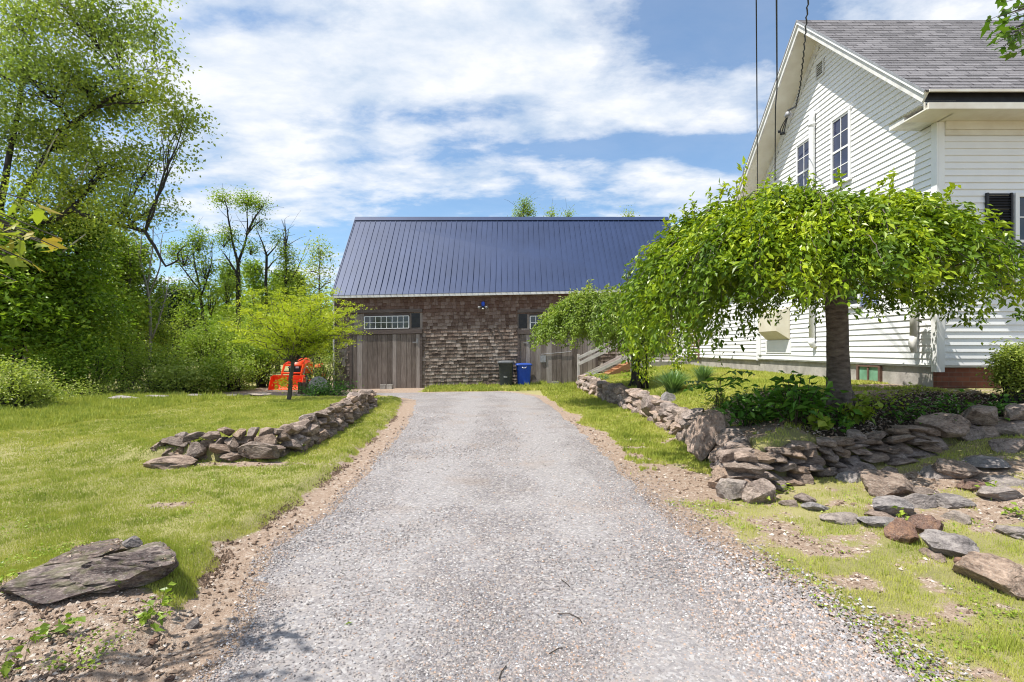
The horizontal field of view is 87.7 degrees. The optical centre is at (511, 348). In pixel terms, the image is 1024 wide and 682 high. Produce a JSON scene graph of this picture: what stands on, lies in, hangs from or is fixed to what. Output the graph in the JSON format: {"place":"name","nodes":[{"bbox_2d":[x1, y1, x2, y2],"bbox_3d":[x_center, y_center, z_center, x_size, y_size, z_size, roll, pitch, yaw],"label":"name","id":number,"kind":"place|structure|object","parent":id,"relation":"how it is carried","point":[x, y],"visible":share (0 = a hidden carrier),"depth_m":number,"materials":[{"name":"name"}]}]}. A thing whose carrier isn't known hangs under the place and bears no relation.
{"place":"outdoors","nodes":[
{"label":"outdoors","id":0,"kind":"place"},
{"bbox_2d":[0,358,1023,681],"bbox_3d":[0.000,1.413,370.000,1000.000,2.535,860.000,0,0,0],"label":"ground","id":1,"kind":"structure","parent":0,"point":[326,494],"depth_m":4.28,"materials":[{"name":"plant"}]},
{"bbox_2d":[0,627,48,677],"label":"weed","id":2,"kind":"object","parent":1,"relation":"on","point":[6,666],"visible":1,"depth_m":2.44,"materials":[{"name":"green plant"}]},
{"bbox_2d":[0,191,67,283],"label":"maple tree","id":3,"kind":"object","parent":1,"relation":"on","point":[38,216],"visible":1,"depth_m":2.54,"materials":[{"name":"green plant"}]},
{"bbox_2d":[0,353,73,407],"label":"shrub","id":4,"kind":"object","parent":1,"relation":"on","point":[16,396],"visible":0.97,"depth_m":12.20,"materials":[{"name":"green plant"}]},
{"bbox_2d":[0,557,102,604],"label":"ledge rock","id":5,"kind":"object","parent":1,"relation":"on","point":[45,584],"visible":0.56,"depth_m":2.99,"materials":[{"name":"stone"}]},
{"bbox_2d":[1,330,101,393],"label":"shrub","id":6,"kind":"object","parent":1,"relation":"on","point":[58,373],"visible":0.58,"depth_m":16.40,"materials":[{"name":"green plant"}]},
{"bbox_2d":[36,612,85,636],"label":"weed","id":7,"kind":"object","parent":1,"relation":"on","point":[61,627],"visible":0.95,"depth_m":2.68,"materials":[{"name":"green plant"}]},
{"bbox_2d":[0,89,132,377],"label":"white birch","id":8,"kind":"object","parent":1,"relation":"on","point":[58,164],"visible":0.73,"depth_m":16.52,"materials":[{"name":"green plant"}]},
{"bbox_2d":[42,371,107,397],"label":"shrub","id":9,"kind":"object","parent":1,"relation":"on","point":[76,392],"visible":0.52,"depth_m":15.55,"materials":[{"name":"green plant"}]},
{"bbox_2d":[0,204,151,392],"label":"deciduous tree","id":10,"kind":"object","parent":1,"relation":"on","point":[20,316],"visible":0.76,"depth_m":16.95,"materials":[{"name":"green plant"}]},
{"bbox_2d":[39,331,135,392],"bbox_3d":[-13.864,0.461,17.474,2.686,2.357,2.388,0,0,0],"label":"shrub","id":11,"kind":"object","parent":1,"relation":"on","point":[98,367],"visible":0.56,"depth_m":17.36,"materials":[{"name":"green plant"}]},
{"bbox_2d":[43,538,131,564],"bbox_3d":[-2.708,1.325,3.462,0.364,0.096,0.505,0,0,7],"label":"ledge rock","id":12,"kind":"object","parent":1,"relation":"on","point":[97,549],"visible":0.66,"depth_m":3.38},
{"bbox_2d":[35,201,153,367],"bbox_3d":[-15.782,-1.953,19.614,4.758,7.292,4.836,0,0,0],"label":"deciduous tree","id":13,"kind":"object","parent":1,"relation":"on","point":[96,250],"visible":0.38,"depth_m":19.49,"materials":[{"name":"green plant"}]},
{"bbox_2d":[68,369,146,394],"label":"shrub","id":14,"kind":"object","parent":1,"relation":"on","point":[103,391],"visible":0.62,"depth_m":17.16,"materials":[{"name":"green plant"}]},
{"bbox_2d":[0,0,222,266],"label":"birch tree","id":15,"kind":"object","parent":1,"relation":"on","point":[80,87],"visible":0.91,"depth_m":16.73,"materials":[{"name":"green plant"}]},
{"bbox_2d":[65,217,164,381],"bbox_3d":[-18.147,-2.137,24.282,4.486,7.648,4.557,0,0,0],"label":"deciduous tree","id":16,"kind":"object","parent":1,"relation":"on","point":[138,298],"visible":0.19,"depth_m":23.82,"materials":[{"name":"green plant"}]},
{"bbox_2d":[70,542,178,592],"bbox_3d":[-2.327,1.311,3.235,0.525,0.206,0.408,0,0,-25],"label":"ledge rock","id":17,"kind":"object","parent":1,"relation":"on","point":[101,575],"visible":0.96,"depth_m":3.12,"materials":[{"name":"stone"}]},
{"bbox_2d":[97,318,161,389],"bbox_3d":[-15.258,0.195,21.065,2.603,3.045,2.340,0,0,0],"label":"shrub","id":18,"kind":"object","parent":1,"relation":"on","point":[125,351],"visible":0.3,"depth_m":20.90,"materials":[{"name":"green plant"}]},
{"bbox_2d":[104,237,161,383],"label":"tree","id":19,"kind":"object","parent":1,"relation":"on","point":[129,280],"visible":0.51,"depth_m":24.02,"materials":[{"name":"green plant"}]},
{"bbox_2d":[109,235,186,380],"bbox_3d":[-18.221,-1.960,26.121,3.694,7.273,3.419,0,0,0],"label":"deciduous tree","id":20,"kind":"object","parent":1,"relation":"on","point":[160,289],"visible":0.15,"depth_m":26.10,"materials":[{"name":"green plant"}]},
{"bbox_2d":[135,605,172,631],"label":"weed","id":21,"kind":"object","parent":1,"relation":"on","point":[145,616],"visible":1,"depth_m":2.81,"materials":[{"name":"green plant"}]},
{"bbox_2d":[117,334,204,392],"bbox_3d":[-12.931,0.571,19.566,3.081,2.276,2.437,0,0,0],"label":"shrub","id":22,"kind":"object","parent":1,"relation":"on","point":[141,362],"visible":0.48,"depth_m":19.29,"materials":[{"name":"green plant"}]},
{"bbox_2d":[129,209,201,382],"bbox_3d":[-16.838,-2.236,25.279,4.131,9.002,1.903,0,0,-9],"label":"bare tree","id":23,"kind":"object","parent":1,"relation":"on","point":[148,294],"visible":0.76,"depth_m":24.95,"materials":[{"name":"brown plant"}]},
{"bbox_2d":[0,282,332,367],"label":"distant woods","id":24,"kind":"object","parent":1,"relation":"on","point":[206,313],"depth_m":55.44,"materials":[{"name":"green plant"}]},
{"bbox_2d":[143,454,197,469],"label":"ledge rock","id":25,"kind":"object","parent":1,"relation":"on","point":[178,461],"visible":0.81,"depth_m":6.53,"materials":[{"name":"grey stone"}]},
{"bbox_2d":[146,282,208,358],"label":"deciduous tree","id":26,"kind":"object","parent":1,"relation":"on","point":[175,298],"visible":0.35,"depth_m":33.65,"materials":[{"name":"green plant"}]},
{"bbox_2d":[142,309,213,364],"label":"shrub","id":27,"kind":"object","parent":1,"relation":"on","point":[164,334],"visible":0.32,"depth_m":26.86,"materials":[{"name":"green plant"}]},
{"bbox_2d":[136,348,225,393],"bbox_3d":[-11.438,0.850,18.234,2.668,1.749,2.285,0,0,0],"label":"shrub","id":28,"kind":"object","parent":1,"relation":"on","point":[173,381],"visible":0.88,"depth_m":18.04,"materials":[{"name":"green plant"}]},
{"bbox_2d":[153,216,230,334],"bbox_3d":[-17.893,-3.920,30.015,4.474,6.974,2.811,0,0,0],"label":"bare tree","id":29,"kind":"object","parent":1,"relation":"on","point":[196,246],"visible":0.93,"depth_m":29.84,"materials":[{"name":"green plant"}]},
{"bbox_2d":[176,356,230,393],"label":"shrub","id":30,"kind":"object","parent":1,"relation":"on","point":[215,384],"visible":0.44,"depth_m":19.16,"materials":[{"name":"green plant"}]},
{"bbox_2d":[165,307,248,384],"bbox_3d":[-12.301,-0.035,22.039,3.073,3.419,3.048,0,0,39],"label":"shrub","id":31,"kind":"object","parent":1,"relation":"on","point":[212,344],"visible":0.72,"depth_m":21.79,"materials":[{"name":"green plant"}]},
{"bbox_2d":[150,424,302,460],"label":"dry stone wall","id":32,"kind":"structure","parent":1,"relation":"on","point":[226,447],"depth_m":7.02,"materials":[{"name":"stone"}]},
{"bbox_2d":[204,254,251,369],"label":"deciduous tree","id":33,"kind":"object","parent":1,"relation":"on","point":[227,268],"visible":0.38,"depth_m":35.67,"materials":[{"name":"green plant"}]},
{"bbox_2d":[194,343,264,391],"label":"shrub","id":34,"kind":"object","parent":1,"relation":"on","point":[235,381],"visible":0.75,"depth_m":20.28,"materials":[{"name":"green plant"}]},
{"bbox_2d":[204,299,277,381],"bbox_3d":[-12.618,-0.406,25.837,4.223,4.163,3.454,0,0,0],"label":"shrub","id":35,"kind":"object","parent":1,"relation":"on","point":[241,325],"visible":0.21,"depth_m":25.67,"materials":[{"name":"green plant"}]},
{"bbox_2d":[201,183,283,328],"bbox_3d":[-15.856,-5.311,30.990,4.615,8.488,2.473,0,0,0],"label":"bare tree","id":36,"kind":"object","parent":1,"relation":"on","point":[226,239],"visible":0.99,"depth_m":30.95,"materials":[{"name":"green plant"}]},
{"bbox_2d":[229,255,279,351],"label":"deciduous tree","id":37,"kind":"object","parent":1,"relation":"on","point":[252,270],"visible":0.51,"depth_m":33.73,"materials":[{"name":"green plant"}]},
{"bbox_2d":[237,441,279,458],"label":"rock","id":38,"kind":"object","parent":1,"relation":"on","point":[257,450],"depth_m":6.83,"materials":[{"name":"grey stone"}]},
{"bbox_2d":[229,328,290,387],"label":"shrub","id":39,"kind":"object","parent":1,"relation":"on","point":[259,354],"visible":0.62,"depth_m":22.30,"materials":[{"name":"green plant"}]},
{"bbox_2d":[250,222,297,318],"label":"bare tree","id":40,"kind":"object","parent":1,"relation":"on","point":[267,267],"visible":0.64,"depth_m":31.87,"materials":[{"name":"green plant"}]},
{"bbox_2d":[266,216,312,319],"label":"bare tree","id":41,"kind":"object","parent":1,"relation":"on","point":[285,277],"visible":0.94,"depth_m":30.89,"materials":[{"name":"green plant"}]},
{"bbox_2d":[213,286,372,399],"bbox_3d":[-5.942,-0.153,14.508,4.095,3.257,4.398,0,0,0],"label":"golden tree","id":42,"kind":"object","parent":1,"relation":"on","point":[294,339],"visible":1,"depth_m":14.27,"materials":[{"name":"green plant"}]},
{"bbox_2d":[267,342,324,390],"bbox_3d":[-8.776,0.667,22.012,1.325,1.900,2.937,0,0,0],"label":"tractor","id":43,"kind":"object","parent":1,"relation":"on","point":[298,374],"visible":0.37,"depth_m":21.25,"materials":[{"name":"orange paint"}]},
{"bbox_2d":[194,415,397,588],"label":"soil crumbs","id":44,"kind":"object","parent":1,"relation":"on","point":[217,571],"visible":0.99,"depth_m":4.18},
{"bbox_2d":[268,266,325,345],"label":"deciduous tree","id":45,"kind":"object","parent":1,"relation":"on","point":[299,282],"visible":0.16,"depth_m":32.71,"materials":[{"name":"green plant"}]},
{"bbox_2d":[288,227,339,361],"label":"poplar tree","id":46,"kind":"object","parent":1,"relation":"on","point":[323,272],"visible":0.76,"depth_m":26.86,"materials":[{"name":"green plant"}]},
{"bbox_2d":[298,342,346,388],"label":"shrub","id":47,"kind":"object","parent":1,"relation":"on","point":[322,368],"visible":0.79,"depth_m":20.54,"materials":[{"name":"green plant"}]},
{"bbox_2d":[292,371,363,396],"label":"shrub","id":48,"kind":"object","parent":1,"relation":"on","point":[319,391],"visible":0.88,"depth_m":17.14,"materials":[{"name":"green plant"}]},
{"bbox_2d":[279,389,377,452],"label":"dry stone wall","id":49,"kind":"structure","parent":1,"relation":"on","point":[317,427],"depth_m":9.06,"materials":[{"name":"stone"}]},
{"bbox_2d":[331,217,674,389],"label":"barn","id":50,"kind":"structure","parent":1,"relation":"on","point":[423,288],"depth_m":21.20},
{"bbox_2d":[352,334,419,388],"bbox_3d":[-4.993,0.506,21.165,2.692,2.222,0.071,0,0,0],"label":"door","id":51,"kind":"structure","parent":50,"relation":"in","point":[394,359],"depth_m":21.16,"materials":[{"name":"grey wood"}]},
{"bbox_2d":[364,316,408,328],"bbox_3d":[-4.971,-1.056,21.155,1.795,0.543,0.030,0,0,0],"label":"transom window","id":52,"kind":"structure","parent":50,"relation":"in","point":[373,322],"depth_m":21.16,"materials":[{"name":"glass"}]},
{"bbox_2d":[520,334,594,383],"bbox_3d":[1.834,0.437,21.165,3.032,2.133,0.071,0,0,0],"label":"fence","id":53,"kind":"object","parent":50,"relation":"in","point":[560,367],"depth_m":21.16,"materials":[{"name":"grey wood"}]},
{"bbox_2d":[498,360,514,385],"bbox_3d":[-0.223,0.956,20.528,0.636,1.043,0.691,0,0,5],"label":"wheeled bin","id":54,"kind":"object","parent":1,"relation":"on","point":[505,372],"visible":0.86,"depth_m":20.26,"materials":[{"name":"grey plastic"}]},
{"bbox_2d":[0,363,1023,681],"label":"grass","id":55,"kind":"structure","parent":1,"relation":"on","point":[66,417],"depth_m":6.44,"materials":[{"name":"plant"}]},
{"bbox_2d":[0,392,1023,681],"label":"pebbles","id":56,"kind":"object","parent":1,"relation":"on","point":[76,658],"visible":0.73,"depth_m":2.90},
{"bbox_2d":[0,439,1023,681],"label":"clover","id":57,"kind":"object","parent":1,"relation":"on","point":[96,648],"visible":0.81,"depth_m":3.00,"materials":[{"name":"green plant"}]},
{"bbox_2d":[507,193,539,216],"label":"deciduous tree","id":58,"kind":"object","parent":1,"relation":"on","point":[526,212],"visible":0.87,"depth_m":41.87,"materials":[{"name":"green plant"}]},
{"bbox_2d":[515,363,531,384],"bbox_3d":[0.455,1.003,20.776,0.657,0.923,0.636,0,0,-3],"label":"wheeled bin","id":59,"kind":"object","parent":1,"relation":"on","point":[523,373],"visible":0.88,"depth_m":20.53,"materials":[{"name":"blue plastic"}]},
{"bbox_2d":[527,279,676,386],"bbox_3d":[2.415,-0.353,14.536,4.056,2.983,3.535,0,0,0],"label":"weeping tree","id":60,"kind":"object","parent":1,"relation":"on","point":[575,315],"visible":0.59,"depth_m":13.93,"materials":[{"name":"green plant"}]},
{"bbox_2d":[576,374,660,416],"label":"fieldstone wall","id":61,"kind":"structure","parent":1,"relation":"on","point":[621,395],"depth_m":14.34,"materials":[{"name":"stone"}]},
{"bbox_2d":[577,335,686,385],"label":"deck stairs","id":62,"kind":"structure","parent":1,"relation":"on","point":[619,368],"depth_m":19.31,"materials":[{"name":"grey wood"}]},
{"bbox_2d":[628,308,697,388],"bbox_3d":[3.788,-0.018,13.154,1.824,2.023,1.031,0,0,8],"label":"shrub","id":63,"kind":"object","parent":1,"relation":"on","point":[641,382],"visible":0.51,"depth_m":13.20,"materials":[{"name":"green plant"}]},
{"bbox_2d":[649,368,694,393],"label":"grass clump","id":64,"kind":"object","parent":1,"relation":"on","point":[672,382],"visible":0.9,"depth_m":11.61,"materials":[{"name":"green plant"}]},
{"bbox_2d":[647,399,754,488],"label":"fieldstone wall","id":65,"kind":"structure","parent":1,"relation":"on","point":[675,419],"depth_m":6.85,"materials":[{"name":"stone"}]},
{"bbox_2d":[685,409,725,461],"bbox_3d":[2.630,1.163,7.207,0.497,0.713,0.378,0,0,-7],"label":"standing stone","id":66,"kind":"object","parent":65,"relation":"on","point":[702,431],"visible":0.87,"depth_m":7.09,"materials":[{"name":"stone"}]},
{"bbox_2d":[673,292,758,369],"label":"house wing","id":67,"kind":"structure","parent":1,"relation":"on","point":[747,358],"depth_m":15.53,"materials":[{"name":"wood"}]},
{"bbox_2d":[683,369,754,407],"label":"ash seedling","id":68,"kind":"object","parent":1,"relation":"on","point":[705,385],"visible":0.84,"depth_m":8.19,"materials":[{"name":"green plant"}]},
{"bbox_2d":[716,478,747,499],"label":"rock","id":69,"kind":"object","parent":1,"relation":"on","point":[729,489],"visible":0.82,"depth_m":5.40,"materials":[{"name":"stone"}]},
{"bbox_2d":[713,387,784,426],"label":"leafy plant","id":70,"kind":"object","parent":1,"relation":"on","point":[747,412],"visible":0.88,"depth_m":7.10,"materials":[{"name":"green plant"}]},
{"bbox_2d":[742,478,775,503],"bbox_3d":[2.452,1.446,5.325,0.307,0.287,0.227,0,0,-24],"label":"rock","id":71,"kind":"object","parent":1,"relation":"on","point":[760,490],"visible":0.85,"depth_m":5.27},
{"bbox_2d":[743,370,862,425],"bbox_3d":[3.454,0.604,6.547,1.210,0.715,1.137,0,0,-25],"label":"leafy plant","id":72,"kind":"object","parent":1,"relation":"on","point":[794,406],"visible":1,"depth_m":6.50,"materials":[{"name":"green plant"}]},
{"bbox_2d":[594,156,1023,413],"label":"weeping tree","id":73,"kind":"object","parent":1,"relation":"on","point":[806,247],"visible":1,"depth_m":5.87,"materials":[{"name":"green plant"}]},
{"bbox_2d":[807,408,834,430],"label":"leafy plant","id":74,"kind":"object","parent":1,"relation":"on","point":[824,423],"visible":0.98,"depth_m":6.36,"materials":[{"name":"green plant"}]},
{"bbox_2d":[723,425,941,490],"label":"fieldstone wall","id":75,"kind":"structure","parent":1,"relation":"on","point":[801,463],"depth_m":5.89,"materials":[{"name":"grey stone"}]},
{"bbox_2d":[819,512,859,524],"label":"rock","id":76,"kind":"object","parent":1,"relation":"on","point":[842,517],"visible":0.98,"depth_m":4.58,"materials":[{"name":"stone"}]},
{"bbox_2d":[816,407,866,432],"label":"leafy plant","id":77,"kind":"object","parent":1,"relation":"on","point":[843,420],"visible":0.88,"depth_m":6.49,"materials":[{"name":"green plant"}]},
{"bbox_2d":[831,390,883,424],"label":"leafy plant","id":78,"kind":"object","parent":1,"relation":"on","point":[866,409],"visible":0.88,"depth_m":6.60,"materials":[{"name":"green plant"}]},
{"bbox_2d":[856,516,894,527],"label":"rock","id":79,"kind":"object","parent":1,"relation":"on","point":[877,521],"visible":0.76,"depth_m":4.40,"materials":[{"name":"stone"}]},
{"bbox_2d":[733,20,1023,387],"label":"house","id":80,"kind":"structure","parent":1,"relation":"on","point":[930,106],"depth_m":9.03,"materials":[{"name":"white plastic"}]},
{"bbox_2d":[774,0,777,181],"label":"overhead cable","id":81,"kind":"object","parent":80,"relation":"attached to","point":[776,75],"visible":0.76,"depth_m":9.34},
{"bbox_2d":[795,136,808,188],"bbox_3d":[6.346,-3.865,11.600,0.060,1.370,0.640,0,0,0],"label":"window","id":82,"kind":"structure","parent":80,"relation":"in","point":[802,148],"depth_m":11.67,"materials":[{"name":"white plastic"}]},
{"bbox_2d":[829,106,852,188],"bbox_3d":[6.346,-3.865,10.300,0.060,1.370,0.640,0,0,0],"label":"window","id":83,"kind":"structure","parent":80,"relation":"in","point":[841,125],"depth_m":10.27,"materials":[{"name":"white plastic"}]},
{"bbox_2d":[856,365,882,382],"bbox_3d":[6.402,0.445,9.565,0.052,0.310,0.630,0,0,0],"label":"cellar window","id":84,"kind":"structure","parent":80,"relation":"in","point":[863,372],"depth_m":9.53,"materials":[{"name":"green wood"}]},
{"bbox_2d":[1013,192,1023,291],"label":"window","id":85,"kind":"structure","parent":80,"relation":"in","point":[1018,197],"depth_m":7.95,"materials":[{"name":"white plastic"}]},
{"bbox_2d":[860,469,914,496],"bbox_3d":[3.690,1.359,5.211,0.523,0.239,0.404,10,9,20],"label":"rock","id":86,"kind":"object","parent":1,"relation":"on","point":[879,483],"visible":0.82,"depth_m":5.15,"materials":[{"name":"brown stone"}]},
{"bbox_2d":[773,386,1003,437],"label":"leaf litter","id":87,"kind":"object","parent":1,"relation":"on","point":[897,391],"visible":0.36,"depth_m":7.20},
{"bbox_2d":[872,495,914,514],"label":"rock","id":88,"kind":"object","parent":1,"relation":"on","point":[886,503],"visible":0.86,"depth_m":4.60,"materials":[{"name":"stone"}]},
{"bbox_2d":[856,382,937,413],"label":"leafy plant","id":89,"kind":"object","parent":1,"relation":"on","point":[894,400],"visible":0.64,"depth_m":7.10,"materials":[{"name":"green plant"}]},
{"bbox_2d":[883,517,918,543],"bbox_3d":[3.003,1.417,4.127,0.197,0.219,0.277,0,0,22],"label":"rock","id":90,"kind":"object","parent":1,"relation":"on","point":[900,530],"visible":0.91,"depth_m":4.08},
{"bbox_2d":[871,397,956,423],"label":"leafy plant","id":91,"kind":"object","parent":1,"relation":"on","point":[899,412],"visible":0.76,"depth_m":6.80,"materials":[{"name":"green plant"}]},
{"bbox_2d":[902,493,937,508],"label":"rock","id":92,"kind":"object","parent":1,"relation":"on","point":[921,501],"visible":0.81,"depth_m":4.77,"materials":[{"name":"stone"}]},
{"bbox_2d":[908,514,943,533],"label":"rock","id":93,"kind":"object","parent":1,"relation":"on","point":[921,522],"visible":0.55,"depth_m":4.15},
{"bbox_2d":[919,529,979,556],"bbox_3d":[3.141,1.415,3.835,0.338,0.174,0.263,0,0,45],"label":"rock","id":94,"kind":"object","parent":1,"relation":"on","point":[948,544],"visible":0.84,"depth_m":3.78,"materials":[{"name":"stone"}]},
{"bbox_2d":[933,493,976,508],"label":"rock","id":95,"kind":"object","parent":1,"relation":"on","point":[946,500],"visible":0.82,"depth_m":4.73,"materials":[{"name":"stone"}]},
{"bbox_2d":[940,510,970,524],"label":"rock","id":96,"kind":"object","parent":1,"relation":"on","point":[960,517],"visible":0.91,"depth_m":4.45,"materials":[{"name":"stone"}]},
{"bbox_2d":[931,458,982,478],"bbox_3d":[4.535,1.236,5.475,0.411,0.194,0.489,13,15,28],"label":"rock","id":97,"kind":"object","parent":1,"relation":"on","point":[954,469],"visible":0.94,"depth_m":5.32,"materials":[{"name":"grey stone"}]},
{"bbox_2d":[906,388,1014,421],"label":"leafy plant","id":98,"kind":"object","parent":1,"relation":"on","point":[941,404],"visible":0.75,"depth_m":7.00,"materials":[{"name":"green plant"}]},
{"bbox_2d":[914,403,1023,450],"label":"boulder wall","id":99,"kind":"structure","parent":1,"relation":"on","point":[987,419],"depth_m":6.37,"materials":[{"name":"stone"}]},
{"bbox_2d":[961,455,1010,467],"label":"rock","id":100,"kind":"object","parent":1,"relation":"on","point":[980,461],"visible":0.9,"depth_m":5.49,"materials":[{"name":"stone"}]},
{"bbox_2d":[951,551,1023,599],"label":"rock","id":101,"kind":"object","parent":1,"relation":"on","point":[999,573],"visible":0.89,"depth_m":3.34,"materials":[{"name":"stone"}]},
{"bbox_2d":[975,336,1023,405],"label":"shrub","id":102,"kind":"object","parent":1,"relation":"on","point":[1008,375],"visible":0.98,"depth_m":7.21,"materials":[{"name":"green plant"}]},
{"bbox_2d":[975,485,1023,500],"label":"rock","id":103,"kind":"object","parent":1,"relation":"on","point":[999,492],"visible":0.96,"depth_m":4.79,"materials":[{"name":"stone"}]},
{"bbox_2d":[980,0,1023,60],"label":"maple tree","id":104,"kind":"object","parent":1,"relation":"on","point":[1005,32],"visible":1,"depth_m":4.42,"materials":[{"name":"green plant"}]},
{"bbox_2d":[982,475,1023,486],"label":"rock","id":105,"kind":"object","parent":1,"relation":"on","point":[1006,480],"visible":0.92,"depth_m":5.11,"materials":[{"name":"stone"}]},
{"bbox_2d":[988,438,1023,453],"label":"rock","id":106,"kind":"object","parent":1,"relation":"on","point":[1011,445],"visible":0.85,"depth_m":5.81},
{"bbox_2d":[994,525,1023,540],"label":"rock","id":107,"kind":"object","parent":1,"relation":"on","point":[1016,532],"visible":0.88,"depth_m":4.10,"materials":[{"name":"stone"}]},
{"bbox_2d":[0,0,1023,310],"label":"sky","id":108,"kind":"structure","parent":0,"point":[339,111],"materials":[{"name":"blue"}]},
{"bbox_2d":[188,391,985,681],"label":"driveway","id":109,"kind":"structure","parent":0,"point":[498,405],"depth_m":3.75,"materials":[{"name":"gravel"}]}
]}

